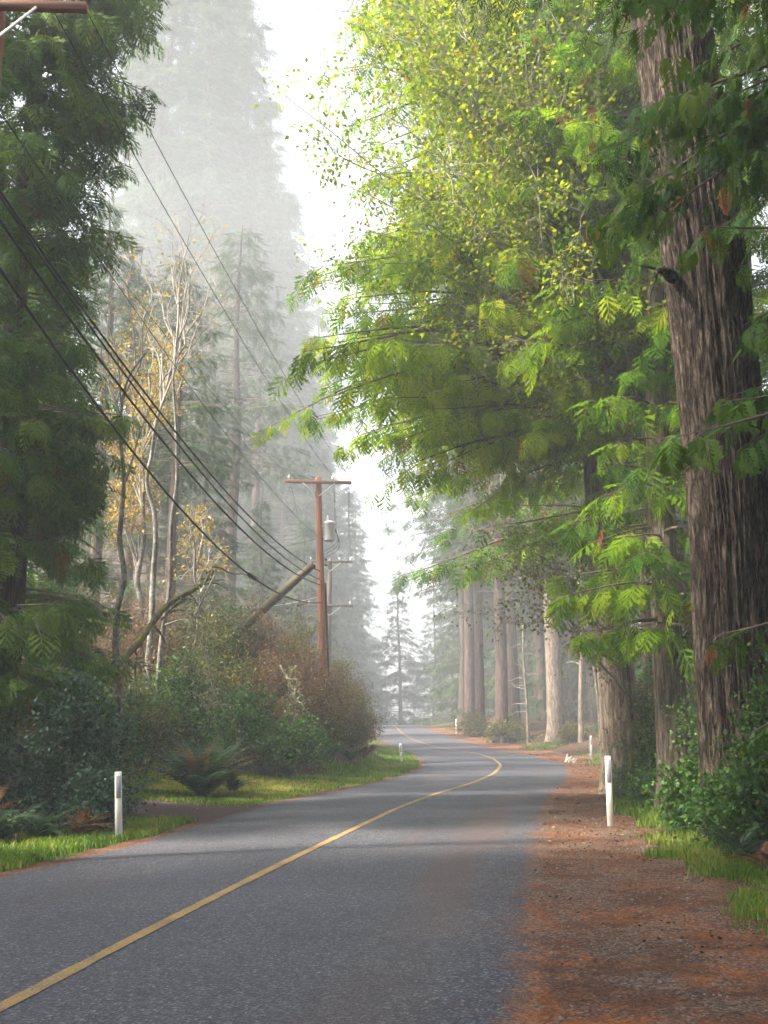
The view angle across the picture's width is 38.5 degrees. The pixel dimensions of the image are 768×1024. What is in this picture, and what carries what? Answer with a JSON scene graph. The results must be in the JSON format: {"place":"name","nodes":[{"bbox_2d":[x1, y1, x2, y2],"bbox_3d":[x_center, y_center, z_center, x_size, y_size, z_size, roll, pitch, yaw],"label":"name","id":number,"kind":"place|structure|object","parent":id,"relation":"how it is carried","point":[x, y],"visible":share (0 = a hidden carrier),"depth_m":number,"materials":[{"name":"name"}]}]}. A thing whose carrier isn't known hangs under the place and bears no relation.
{"place":"outdoors","nodes":[
{"label":"outdoors","id":0,"kind":"place"},
{"bbox_2d":[0,725,573,1023],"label":"road","id":1,"kind":"structure","parent":0,"point":[317,935],"depth_m":9.10,"materials":[{"name":"asphalt"}]},
{"bbox_2d":[0,725,501,1011],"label":"road marking","id":2,"kind":"object","parent":1,"relation":"on","point":[39,986],"visible":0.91,"depth_m":8.51,"materials":[{"name":"yellow paint"}]},
{"bbox_2d":[0,430,767,1023],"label":"ground","id":3,"kind":"structure","parent":0,"point":[602,990],"depth_m":9.25,"materials":[{"name":"soil"}]},
{"bbox_2d":[0,11,31,746],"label":"cedar tree","id":4,"kind":"object","parent":3,"relation":"on","point":[6,466],"visible":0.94,"depth_m":18.18,"materials":[{"name":"green plant"}]},
{"bbox_2d":[0,799,54,839],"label":"fern","id":5,"kind":"object","parent":3,"relation":"on","point":[10,827],"visible":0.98,"depth_m":14.66,"materials":[{"name":"green plant"}]},
{"bbox_2d":[0,672,77,818],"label":"shrub","id":6,"kind":"object","parent":3,"relation":"on","point":[6,777],"visible":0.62,"depth_m":17.66,"materials":[{"name":"green plant"}]},
{"bbox_2d":[0,0,87,85],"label":"utility pole","id":7,"kind":"object","parent":3,"relation":"on","point":[51,6],"visible":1,"depth_m":14.05,"materials":[{"name":"brown wood"}]},
{"bbox_2d":[1,806,100,837],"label":"fern","id":8,"kind":"object","parent":3,"relation":"on","point":[42,831],"visible":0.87,"depth_m":14.81,"materials":[{"name":"green plant"}]},
{"bbox_2d":[0,173,154,747],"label":"cedar tree","id":9,"kind":"object","parent":3,"relation":"on","point":[98,651],"visible":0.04,"depth_m":24.44,"materials":[{"name":"green plant"}]},
{"bbox_2d":[0,650,157,824],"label":"shrub","id":10,"kind":"object","parent":3,"relation":"on","point":[74,734],"visible":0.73,"depth_m":17.71,"materials":[{"name":"green plant"}]},
{"bbox_2d":[27,221,132,606],"bbox_3d":[-12.444,-4.261,37.459,8.099,18.000,7.530,10,-15,-43],"label":"cedar tree","id":11,"kind":"object","parent":3,"relation":"on","point":[81,587],"visible":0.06,"depth_m":36.66,"materials":[{"name":"green plant"}]},
{"bbox_2d":[0,0,171,808],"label":"cedar tree","id":12,"kind":"object","parent":3,"relation":"on","point":[55,494],"visible":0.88,"depth_m":20.30,"materials":[{"name":"green plant"}]},
{"bbox_2d":[51,748,161,830],"bbox_3d":[-4.152,4.115,16.100,1.504,1.307,1.297,-10,-15,41],"label":"shrub","id":13,"kind":"object","parent":3,"relation":"on","point":[98,796],"visible":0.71,"depth_m":15.96,"materials":[{"name":"green plant"}]},
{"bbox_2d":[64,582,166,681],"bbox_3d":[-8.210,3.755,33.843,3.552,3.499,3.866,0,-11,0],"label":"brush","id":14,"kind":"object","parent":3,"relation":"on","point":[105,644],"visible":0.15,"depth_m":33.64,"materials":[{"name":"plant"}]},
{"bbox_2d":[63,201,190,648],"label":"fir tree","id":15,"kind":"object","parent":3,"relation":"on","point":[96,546],"visible":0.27,"depth_m":48.47,"materials":[{"name":"green plant"}]},
{"bbox_2d":[43,250,220,649],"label":"fir tree","id":16,"kind":"object","parent":3,"relation":"on","point":[148,546],"visible":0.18,"depth_m":52.53,"materials":[{"name":"green plant"}]},
{"bbox_2d":[70,10,194,414],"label":"fir tree","id":17,"kind":"object","parent":3,"relation":"on","point":[117,193],"visible":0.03,"depth_m":136.66,"materials":[{"name":"green plant"}]},
{"bbox_2d":[72,237,212,771],"bbox_3d":[-6.102,-0.291,25.697,4.287,13.163,4.238,0,-11,0],"label":"alder tree","id":18,"kind":"object","parent":3,"relation":"on","point":[115,637],"visible":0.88,"depth_m":25.82,"materials":[{"name":"beige plant"}]},
{"bbox_2d":[94,295,201,675],"bbox_3d":[-7.764,-1.179,35.436,3.525,13.161,4.516,5,-12,-25],"label":"golden maple tree","id":19,"kind":"object","parent":3,"relation":"on","point":[141,495],"visible":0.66,"depth_m":35.31,"materials":[{"name":"yellow plant"}]},
{"bbox_2d":[104,666,195,766],"bbox_3d":[-6.311,5.303,28.071,3.151,2.716,3.032,0,-11,0],"label":"shrub","id":20,"kind":"object","parent":3,"relation":"on","point":[152,716],"visible":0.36,"depth_m":27.79,"materials":[{"name":"green plant"}]},
{"bbox_2d":[96,583,217,702],"bbox_3d":[-7.107,3.964,32.696,4.360,3.832,4.132,0,-11,0],"label":"brush","id":21,"kind":"object","parent":3,"relation":"on","point":[139,652],"visible":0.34,"depth_m":32.51,"materials":[{"name":"plant"}]},
{"bbox_2d":[80,0,240,418],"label":"fir tree","id":22,"kind":"object","parent":3,"relation":"on","point":[132,190],"visible":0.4,"depth_m":126.97,"materials":[{"name":"green plant"}]},
{"bbox_2d":[103,565,250,694],"bbox_3d":[-5.273,3.036,28.798,0.843,3.636,4.974,-8,-13,35],"label":"mossy log","id":23,"kind":"object","parent":3,"relation":"on","point":[135,645],"visible":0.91,"depth_m":28.58,"materials":[{"name":"wood"}]},
{"bbox_2d":[157,575,222,724],"bbox_3d":[-5.076,3.555,28.719,1.654,4.035,1.252,0,-11,0],"label":"dead branch","id":24,"kind":"object","parent":23,"relation":"hanging from","point":[188,662],"visible":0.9,"depth_m":28.82,"materials":[{"name":"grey wood"}]},
{"bbox_2d":[102,254,254,661],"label":"fir tree","id":25,"kind":"object","parent":3,"relation":"on","point":[187,462],"visible":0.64,"depth_m":43.73,"materials":[{"name":"green plant"}]},
{"bbox_2d":[118,203,240,702],"bbox_3d":[-6.354,-2.035,33.385,4.025,16.628,3.871,0,-11,0],"label":"alder tree","id":26,"kind":"object","parent":3,"relation":"on","point":[149,650],"visible":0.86,"depth_m":33.48,"materials":[{"name":"beige plant"}]},
{"bbox_2d":[102,0,272,429],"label":"fir tree","id":27,"kind":"object","parent":3,"relation":"on","point":[239,96],"visible":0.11,"depth_m":131.04,"materials":[{"name":"green plant"}]},
{"bbox_2d":[135,198,241,733],"bbox_3d":[-5.858,-1.353,32.041,3.506,15.711,3.415,0,-11,0],"label":"alder tree","id":28,"kind":"object","parent":3,"relation":"on","point":[168,598],"visible":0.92,"depth_m":32.24,"materials":[{"name":"beige plant"}]},
{"bbox_2d":[128,643,249,740],"bbox_3d":[-5.652,4.986,30.623,3.202,2.698,2.849,-9,-14,40],"label":"shrub","id":29,"kind":"object","parent":3,"relation":"on","point":[180,686],"visible":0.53,"depth_m":30.32,"materials":[{"name":"green plant"}]},
{"bbox_2d":[158,502,232,658],"bbox_3d":[-5.620,2.768,33.404,1.706,6.332,3.111,-3,-11,17],"label":"golden sapling","id":30,"kind":"object","parent":3,"relation":"on","point":[195,566],"visible":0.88,"depth_m":33.32,"materials":[{"name":"plant"}]},
{"bbox_2d":[122,734,274,795],"bbox_3d":[-3.971,5.426,23.723,3.100,1.352,3.450,-4,-12,19],"label":"sword fern","id":31,"kind":"object","parent":3,"relation":"on","point":[204,772],"visible":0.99,"depth_m":23.35,"materials":[{"name":"green plant"}]},
{"bbox_2d":[146,397,253,656],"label":"fir tree","id":32,"kind":"object","parent":3,"relation":"on","point":[221,533],"visible":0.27,"depth_m":58.70,"materials":[{"name":"green plant"}]},
{"bbox_2d":[129,0,273,440],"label":"fir tree","id":33,"kind":"object","parent":3,"relation":"on","point":[220,125],"visible":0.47,"depth_m":125.32,"materials":[{"name":"green plant"}]},
{"bbox_2d":[162,613,246,744],"bbox_3d":[-4.514,4.214,27.771,2.174,3.298,1.372,2,-11,-13],"label":"dead branch","id":34,"kind":"object","parent":3,"relation":"on","point":[206,661],"visible":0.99,"depth_m":27.76,"materials":[{"name":"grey wood"}]},
{"bbox_2d":[142,577,268,692],"bbox_3d":[-5.281,3.823,33.767,3.774,3.700,4.241,0,-11,0],"label":"brush","id":35,"kind":"object","parent":3,"relation":"on","point":[205,628],"visible":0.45,"depth_m":33.50,"materials":[{"name":"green plant"}]},
{"bbox_2d":[162,213,266,507],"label":"fir tree","id":36,"kind":"object","parent":3,"relation":"on","point":[220,241],"visible":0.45,"depth_m":110.22,"materials":[{"name":"green plant"}]},
{"bbox_2d":[163,640,270,737],"bbox_3d":[-4.674,5.190,31.250,2.945,3.034,3.185,0,-11,0],"label":"brush","id":37,"kind":"object","parent":3,"relation":"on","point":[229,684],"visible":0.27,"depth_m":30.92,"materials":[{"name":"green plant"}]},
{"bbox_2d":[176,581,272,686],"bbox_3d":[-4.946,4.013,36.055,3.346,3.560,3.889,-9,-14,38],"label":"brush","id":38,"kind":"object","parent":3,"relation":"on","point":[234,642],"visible":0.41,"depth_m":35.64,"materials":[{"name":"plant"}]},
{"bbox_2d":[160,225,329,630],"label":"fir tree","id":39,"kind":"object","parent":3,"relation":"on","point":[237,322],"visible":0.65,"depth_m":69.01,"materials":[{"name":"green plant"}]},
{"bbox_2d":[171,661,318,774],"bbox_3d":[-3.708,5.483,29.290,3.551,3.026,3.962,8,-13,-34],"label":"shrub","id":40,"kind":"object","parent":3,"relation":"on","point":[253,726],"visible":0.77,"depth_m":28.97,"materials":[{"name":"green plant"}]},
{"bbox_2d":[216,493,297,650],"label":"fir tree","id":41,"kind":"object","parent":3,"relation":"on","point":[261,574],"visible":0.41,"depth_m":70.36,"materials":[{"name":"green plant"}]},
{"bbox_2d":[198,287,324,608],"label":"fir tree","id":42,"kind":"object","parent":3,"relation":"on","point":[255,497],"visible":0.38,"depth_m":95.49,"materials":[{"name":"green plant"}]},
{"bbox_2d":[207,579,316,689],"bbox_3d":[-4.201,4.236,35.985,4.068,4.023,3.379,-7,-13,30],"label":"brush","id":43,"kind":"object","parent":3,"relation":"on","point":[259,639],"visible":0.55,"depth_m":35.58,"materials":[{"name":"plant"}]},
{"bbox_2d":[188,0,342,585],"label":"fir tree","id":44,"kind":"object","parent":3,"relation":"on","point":[255,34],"visible":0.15,"depth_m":140.23,"materials":[{"name":"green plant"}]},
{"bbox_2d":[204,92,342,569],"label":"fir tree","id":45,"kind":"object","parent":3,"relation":"on","point":[270,183],"visible":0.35,"depth_m":125.06,"materials":[{"name":"green plant"}]},
{"bbox_2d":[237,562,315,632],"bbox_3d":[-3.543,2.814,36.120,2.595,2.414,0.320,0,-11,0],"label":"leaning log","id":46,"kind":"object","parent":3,"relation":"on","point":[286,588],"visible":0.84,"depth_m":36.03,"materials":[{"name":"brown wood"}]},
{"bbox_2d":[226,641,328,732],"bbox_3d":[-3.359,5.362,33.167,3.370,2.962,3.686,0,-11,0],"label":"brush","id":47,"kind":"object","parent":3,"relation":"on","point":[272,677],"visible":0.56,"depth_m":32.89,"materials":[{"name":"brown plant"}]},
{"bbox_2d":[236,391,334,648],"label":"fir tree","id":48,"kind":"object","parent":3,"relation":"on","point":[282,507],"visible":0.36,"depth_m":114.17,"materials":[{"name":"green plant"}]},
{"bbox_2d":[225,229,351,643],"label":"fir tree","id":49,"kind":"object","parent":3,"relation":"on","point":[291,334],"visible":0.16,"depth_m":121.81,"materials":[{"name":"green plant"}]},
{"bbox_2d":[270,694,340,773],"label":"brush","id":50,"kind":"object","parent":3,"relation":"on","point":[299,733],"visible":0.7,"depth_m":31.45,"materials":[{"name":"green plant"}]},
{"bbox_2d":[272,589,338,692],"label":"brush","id":51,"kind":"object","parent":3,"relation":"on","point":[301,633],"visible":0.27,"depth_m":38.32,"materials":[{"name":"brown plant"}]},
{"bbox_2d":[246,311,367,690],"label":"fir tree","id":52,"kind":"object","parent":3,"relation":"on","point":[317,448],"visible":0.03,"depth_m":132.35,"materials":[{"name":"green plant"}]},
{"bbox_2d":[260,635,355,737],"bbox_3d":[-2.477,5.686,35.084,3.269,3.632,3.299,0,-11,0],"label":"brush","id":53,"kind":"object","parent":3,"relation":"on","point":[306,671],"visible":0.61,"depth_m":34.81,"materials":[{"name":"brown plant"}]},
{"bbox_2d":[274,508,344,673],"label":"fir tree","id":54,"kind":"object","parent":3,"relation":"on","point":[305,589],"visible":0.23,"depth_m":84.37,"materials":[{"name":"green plant"}]},
{"bbox_2d":[279,193,356,630],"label":"fir tree","id":55,"kind":"object","parent":3,"relation":"on","point":[300,232],"visible":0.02,"depth_m":175.11,"materials":[{"name":"green plant"}]},
{"bbox_2d":[285,474,351,699],"bbox_3d":[-2.417,3.357,39.552,2.440,9.540,0.430,1,-11,-7],"label":"utility pole","id":56,"kind":"object","parent":3,"relation":"on","point":[329,530],"visible":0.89,"depth_m":39.88,"materials":[{"name":"brown wood"}]},
{"bbox_2d":[0,218,319,584],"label":"overhead cable","id":57,"kind":"object","parent":56,"relation":"attached to","point":[91,348],"visible":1,"depth_m":18.24,"materials":[{"name":"rubber"}]},
{"bbox_2d":[0,189,319,570],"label":"overhead cable","id":58,"kind":"object","parent":56,"relation":"attached to","point":[76,300],"visible":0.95,"depth_m":18.21,"materials":[{"name":"black metal"}]},
{"bbox_2d":[0,195,319,579],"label":"overhead cable","id":59,"kind":"object","parent":56,"relation":"attached to","point":[62,287],"visible":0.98,"depth_m":18.25,"materials":[{"name":"rubber"}]},
{"bbox_2d":[0,267,320,602],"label":"overhead cable","id":60,"kind":"object","parent":56,"relation":"attached to","point":[251,576],"visible":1,"depth_m":18.12,"materials":[{"name":"rubber"}]},
{"bbox_2d":[285,446,359,689],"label":"fir tree","id":61,"kind":"object","parent":3,"relation":"on","point":[335,577],"visible":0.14,"depth_m":124.86,"materials":[{"name":"green plant"}]},
{"bbox_2d":[313,663,363,745],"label":"brush","id":62,"kind":"object","parent":3,"relation":"on","point":[333,686],"visible":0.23,"depth_m":37.81,"materials":[{"name":"brown plant"}]},
{"bbox_2d":[311,693,365,746],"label":"brush","id":63,"kind":"object","parent":3,"relation":"on","point":[337,723],"visible":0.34,"depth_m":35.51,"materials":[{"name":"brown plant"}]},
{"bbox_2d":[306,295,381,679],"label":"fir tree","id":64,"kind":"object","parent":3,"relation":"on","point":[320,309],"visible":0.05,"depth_m":198.40,"materials":[{"name":"green plant"}]},
{"bbox_2d":[336,676,378,748],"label":"brush","id":65,"kind":"object","parent":3,"relation":"on","point":[358,732],"visible":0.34,"depth_m":39.98,"materials":[{"name":"brown plant"}]},
{"bbox_2d":[332,485,383,722],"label":"fir tree","id":66,"kind":"object","parent":3,"relation":"on","point":[360,653],"visible":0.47,"depth_m":140.45,"materials":[{"name":"green plant"}]},
{"bbox_2d":[343,490,389,722],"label":"fir tree","id":67,"kind":"object","parent":3,"relation":"on","point":[371,582],"visible":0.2,"depth_m":185.99,"materials":[{"name":"green plant"}]},
{"bbox_2d":[347,582,393,724],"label":"fir tree","id":68,"kind":"object","parent":3,"relation":"on","point":[372,640],"visible":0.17,"depth_m":183.32,"materials":[{"name":"green plant"}]},
{"bbox_2d":[0,733,767,937],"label":"grass","id":69,"kind":"structure","parent":3,"relation":"on","point":[386,762],"depth_m":15.45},
{"bbox_2d":[26,672,767,1023],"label":"fallen needles","id":70,"kind":"object","parent":3,"relation":"on","point":[605,927],"depth_m":9.33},
{"bbox_2d":[369,565,433,725],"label":"fir tree","id":71,"kind":"object","parent":3,"relation":"on","point":[401,695],"visible":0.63,"depth_m":156.27,"materials":[{"name":"green plant"}]},
{"bbox_2d":[402,593,451,725],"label":"fir tree","id":72,"kind":"object","parent":3,"relation":"on","point":[429,646],"visible":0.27,"depth_m":173.51,"materials":[{"name":"green plant"}]},
{"bbox_2d":[414,586,459,725],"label":"fir tree","id":73,"kind":"object","parent":3,"relation":"on","point":[431,685],"visible":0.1,"depth_m":148.47,"materials":[{"name":"green plant"}]},
{"bbox_2d":[376,282,531,728],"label":"fir tree","id":74,"kind":"object","parent":3,"relation":"on","point":[469,673],"visible":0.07,"depth_m":79.67,"materials":[{"name":"green plant"}]},
{"bbox_2d":[406,469,515,725],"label":"fir tree","id":75,"kind":"object","parent":3,"relation":"on","point":[435,719],"visible":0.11,"depth_m":106.53,"materials":[{"name":"green plant"}]},
{"bbox_2d":[405,452,517,720],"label":"fir tree","id":76,"kind":"object","parent":3,"relation":"on","point":[462,666],"visible":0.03,"depth_m":93.25,"materials":[{"name":"green plant"}]},
{"bbox_2d":[397,441,541,735],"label":"fir tree","id":77,"kind":"object","parent":3,"relation":"on","point":[480,594],"visible":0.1,"depth_m":72.66,"materials":[{"name":"green plant"}]},
{"bbox_2d":[254,0,697,760],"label":"maple tree","id":78,"kind":"object","parent":3,"relation":"on","point":[484,122],"visible":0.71,"depth_m":22.44,"materials":[{"name":"green plant"}]},
{"bbox_2d":[386,277,582,742],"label":"fir tree","id":79,"kind":"object","parent":3,"relation":"on","point":[501,692],"visible":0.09,"depth_m":65.41,"materials":[{"name":"green plant"}]},
{"bbox_2d":[422,448,556,732],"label":"fir tree","id":80,"kind":"object","parent":3,"relation":"on","point":[513,673],"visible":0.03,"depth_m":69.11,"materials":[{"name":"green plant"}]},
{"bbox_2d":[429,586,566,721],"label":"fir tree","id":81,"kind":"object","parent":3,"relation":"on","point":[454,680],"visible":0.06,"depth_m":98.42,"materials":[{"name":"green plant"}]},
{"bbox_2d":[472,711,533,742],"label":"shrub","id":82,"kind":"object","parent":3,"relation":"on","point":[512,731],"visible":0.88,"depth_m":64.25,"materials":[{"name":"green plant"}]},
{"bbox_2d":[249,0,767,793],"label":"cedar tree","id":83,"kind":"object","parent":3,"relation":"on","point":[417,380],"visible":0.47,"depth_m":24.74,"materials":[{"name":"green plant"}]},
{"bbox_2d":[448,584,574,718],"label":"fir tree","id":84,"kind":"object","parent":3,"relation":"on","point":[491,630],"visible":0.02,"depth_m":92.28,"materials":[{"name":"grey plant"}]},
{"bbox_2d":[445,462,600,760],"bbox_3d":[3.998,2.501,36.027,4.366,11.811,7.074,-5,-12,26],"label":"withered maple tree","id":85,"kind":"object","parent":3,"relation":"on","point":[595,676],"visible":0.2,"depth_m":36.55,"materials":[{"name":"green plant"}]},
{"bbox_2d":[484,466,564,720],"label":"fir tree","id":86,"kind":"object","parent":3,"relation":"on","point":[539,642],"visible":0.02,"depth_m":79.14,"materials":[{"name":"brown plant"}]},
{"bbox_2d":[484,514,578,716],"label":"fir tree","id":87,"kind":"object","parent":3,"relation":"on","point":[491,684],"visible":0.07,"depth_m":88.47,"materials":[{"name":"green plant"}]},
{"bbox_2d":[479,453,584,741],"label":"fir tree","id":88,"kind":"object","parent":3,"relation":"on","point":[554,700],"visible":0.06,"depth_m":61.06,"materials":[{"name":"beige plant"}]},
{"bbox_2d":[434,505,634,779],"bbox_3d":[3.063,2.805,22.136,4.138,5.954,3.810,0,-11,0],"label":"vine maple tree","id":89,"kind":"object","parent":3,"relation":"on","point":[542,572],"visible":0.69,"depth_m":22.45,"materials":[{"name":"green plant"}]},
{"bbox_2d":[515,459,639,719],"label":"fir tree","id":90,"kind":"object","parent":3,"relation":"on","point":[535,717],"visible":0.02,"depth_m":83.21,"materials":[{"name":"green plant"}]},
{"bbox_2d":[392,8,767,699],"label":"cedar tree","id":91,"kind":"object","parent":3,"relation":"on","point":[572,510],"visible":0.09,"depth_m":33.28,"materials":[{"name":"green plant"}]},
{"bbox_2d":[523,486,640,722],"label":"fir tree","id":92,"kind":"object","parent":3,"relation":"on","point":[540,704],"visible":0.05,"depth_m":76.79,"materials":[{"name":"green plant"}]},
{"bbox_2d":[445,0,767,840],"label":"douglas fir tree","id":93,"kind":"object","parent":3,"relation":"on","point":[709,306],"visible":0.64,"depth_m":14.75,"materials":[{"name":"brown plant"}]},
{"bbox_2d":[599,656,655,778],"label":"shrub","id":94,"kind":"object","parent":3,"relation":"on","point":[648,757],"visible":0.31,"depth_m":22.53,"materials":[{"name":"green plant"}]},
{"bbox_2d":[495,0,767,807],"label":"cedar tree","id":95,"kind":"object","parent":3,"relation":"on","point":[663,642],"visible":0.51,"depth_m":20.52,"materials":[{"name":"green plant"}]},
{"bbox_2d":[618,761,655,803],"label":"shrub","id":96,"kind":"object","parent":3,"relation":"on","point":[634,789],"visible":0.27,"depth_m":20.74,"materials":[{"name":"green plant"}]},
{"bbox_2d":[523,804,767,1023],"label":"gravel","id":97,"kind":"structure","parent":3,"relation":"on","point":[558,1018],"depth_m":9.31,"materials":[{"name":"gravel"}]},
{"bbox_2d":[551,0,767,790],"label":"cedar tree","id":98,"kind":"object","parent":3,"relation":"on","point":[748,118],"visible":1,"depth_m":11.88,"materials":[{"name":"green plant"}]},
{"bbox_2d":[636,738,698,832],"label":"shrub","id":99,"kind":"object","parent":3,"relation":"on","point":[672,790],"visible":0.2,"depth_m":15.58,"materials":[{"name":"green plant"}]},
{"bbox_2d":[654,625,698,765],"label":"shrub","id":100,"kind":"object","parent":3,"relation":"on","point":[695,742],"visible":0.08,"depth_m":18.63,"materials":[{"name":"green plant"}]},
{"bbox_2d":[634,4,767,691],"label":"cedar tree","id":101,"kind":"object","parent":3,"relation":"on","point":[637,674],"visible":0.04,"depth_m":34.44,"materials":[{"name":"green plant"}]},
{"bbox_2d":[660,735,758,849],"bbox_3d":[4.321,3.482,13.416,1.761,1.524,1.900,0,-11,0],"label":"shrub","id":102,"kind":"object","parent":3,"relation":"on","point":[704,800],"visible":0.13,"depth_m":13.36,"materials":[{"name":"green plant"}]},
{"bbox_2d":[690,642,767,847],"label":"shrub","id":103,"kind":"object","parent":3,"relation":"on","point":[752,808],"visible":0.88,"depth_m":12.56,"materials":[{"name":"green plant"}]},
{"bbox_2d":[691,816,767,858],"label":"fern","id":104,"kind":"object","parent":3,"relation":"on","point":[733,841],"visible":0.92,"depth_m":11.90,"materials":[{"name":"green plant"}]},
{"bbox_2d":[0,0,767,724],"label":"sky","id":105,"kind":"structure","parent":0,"point":[302,32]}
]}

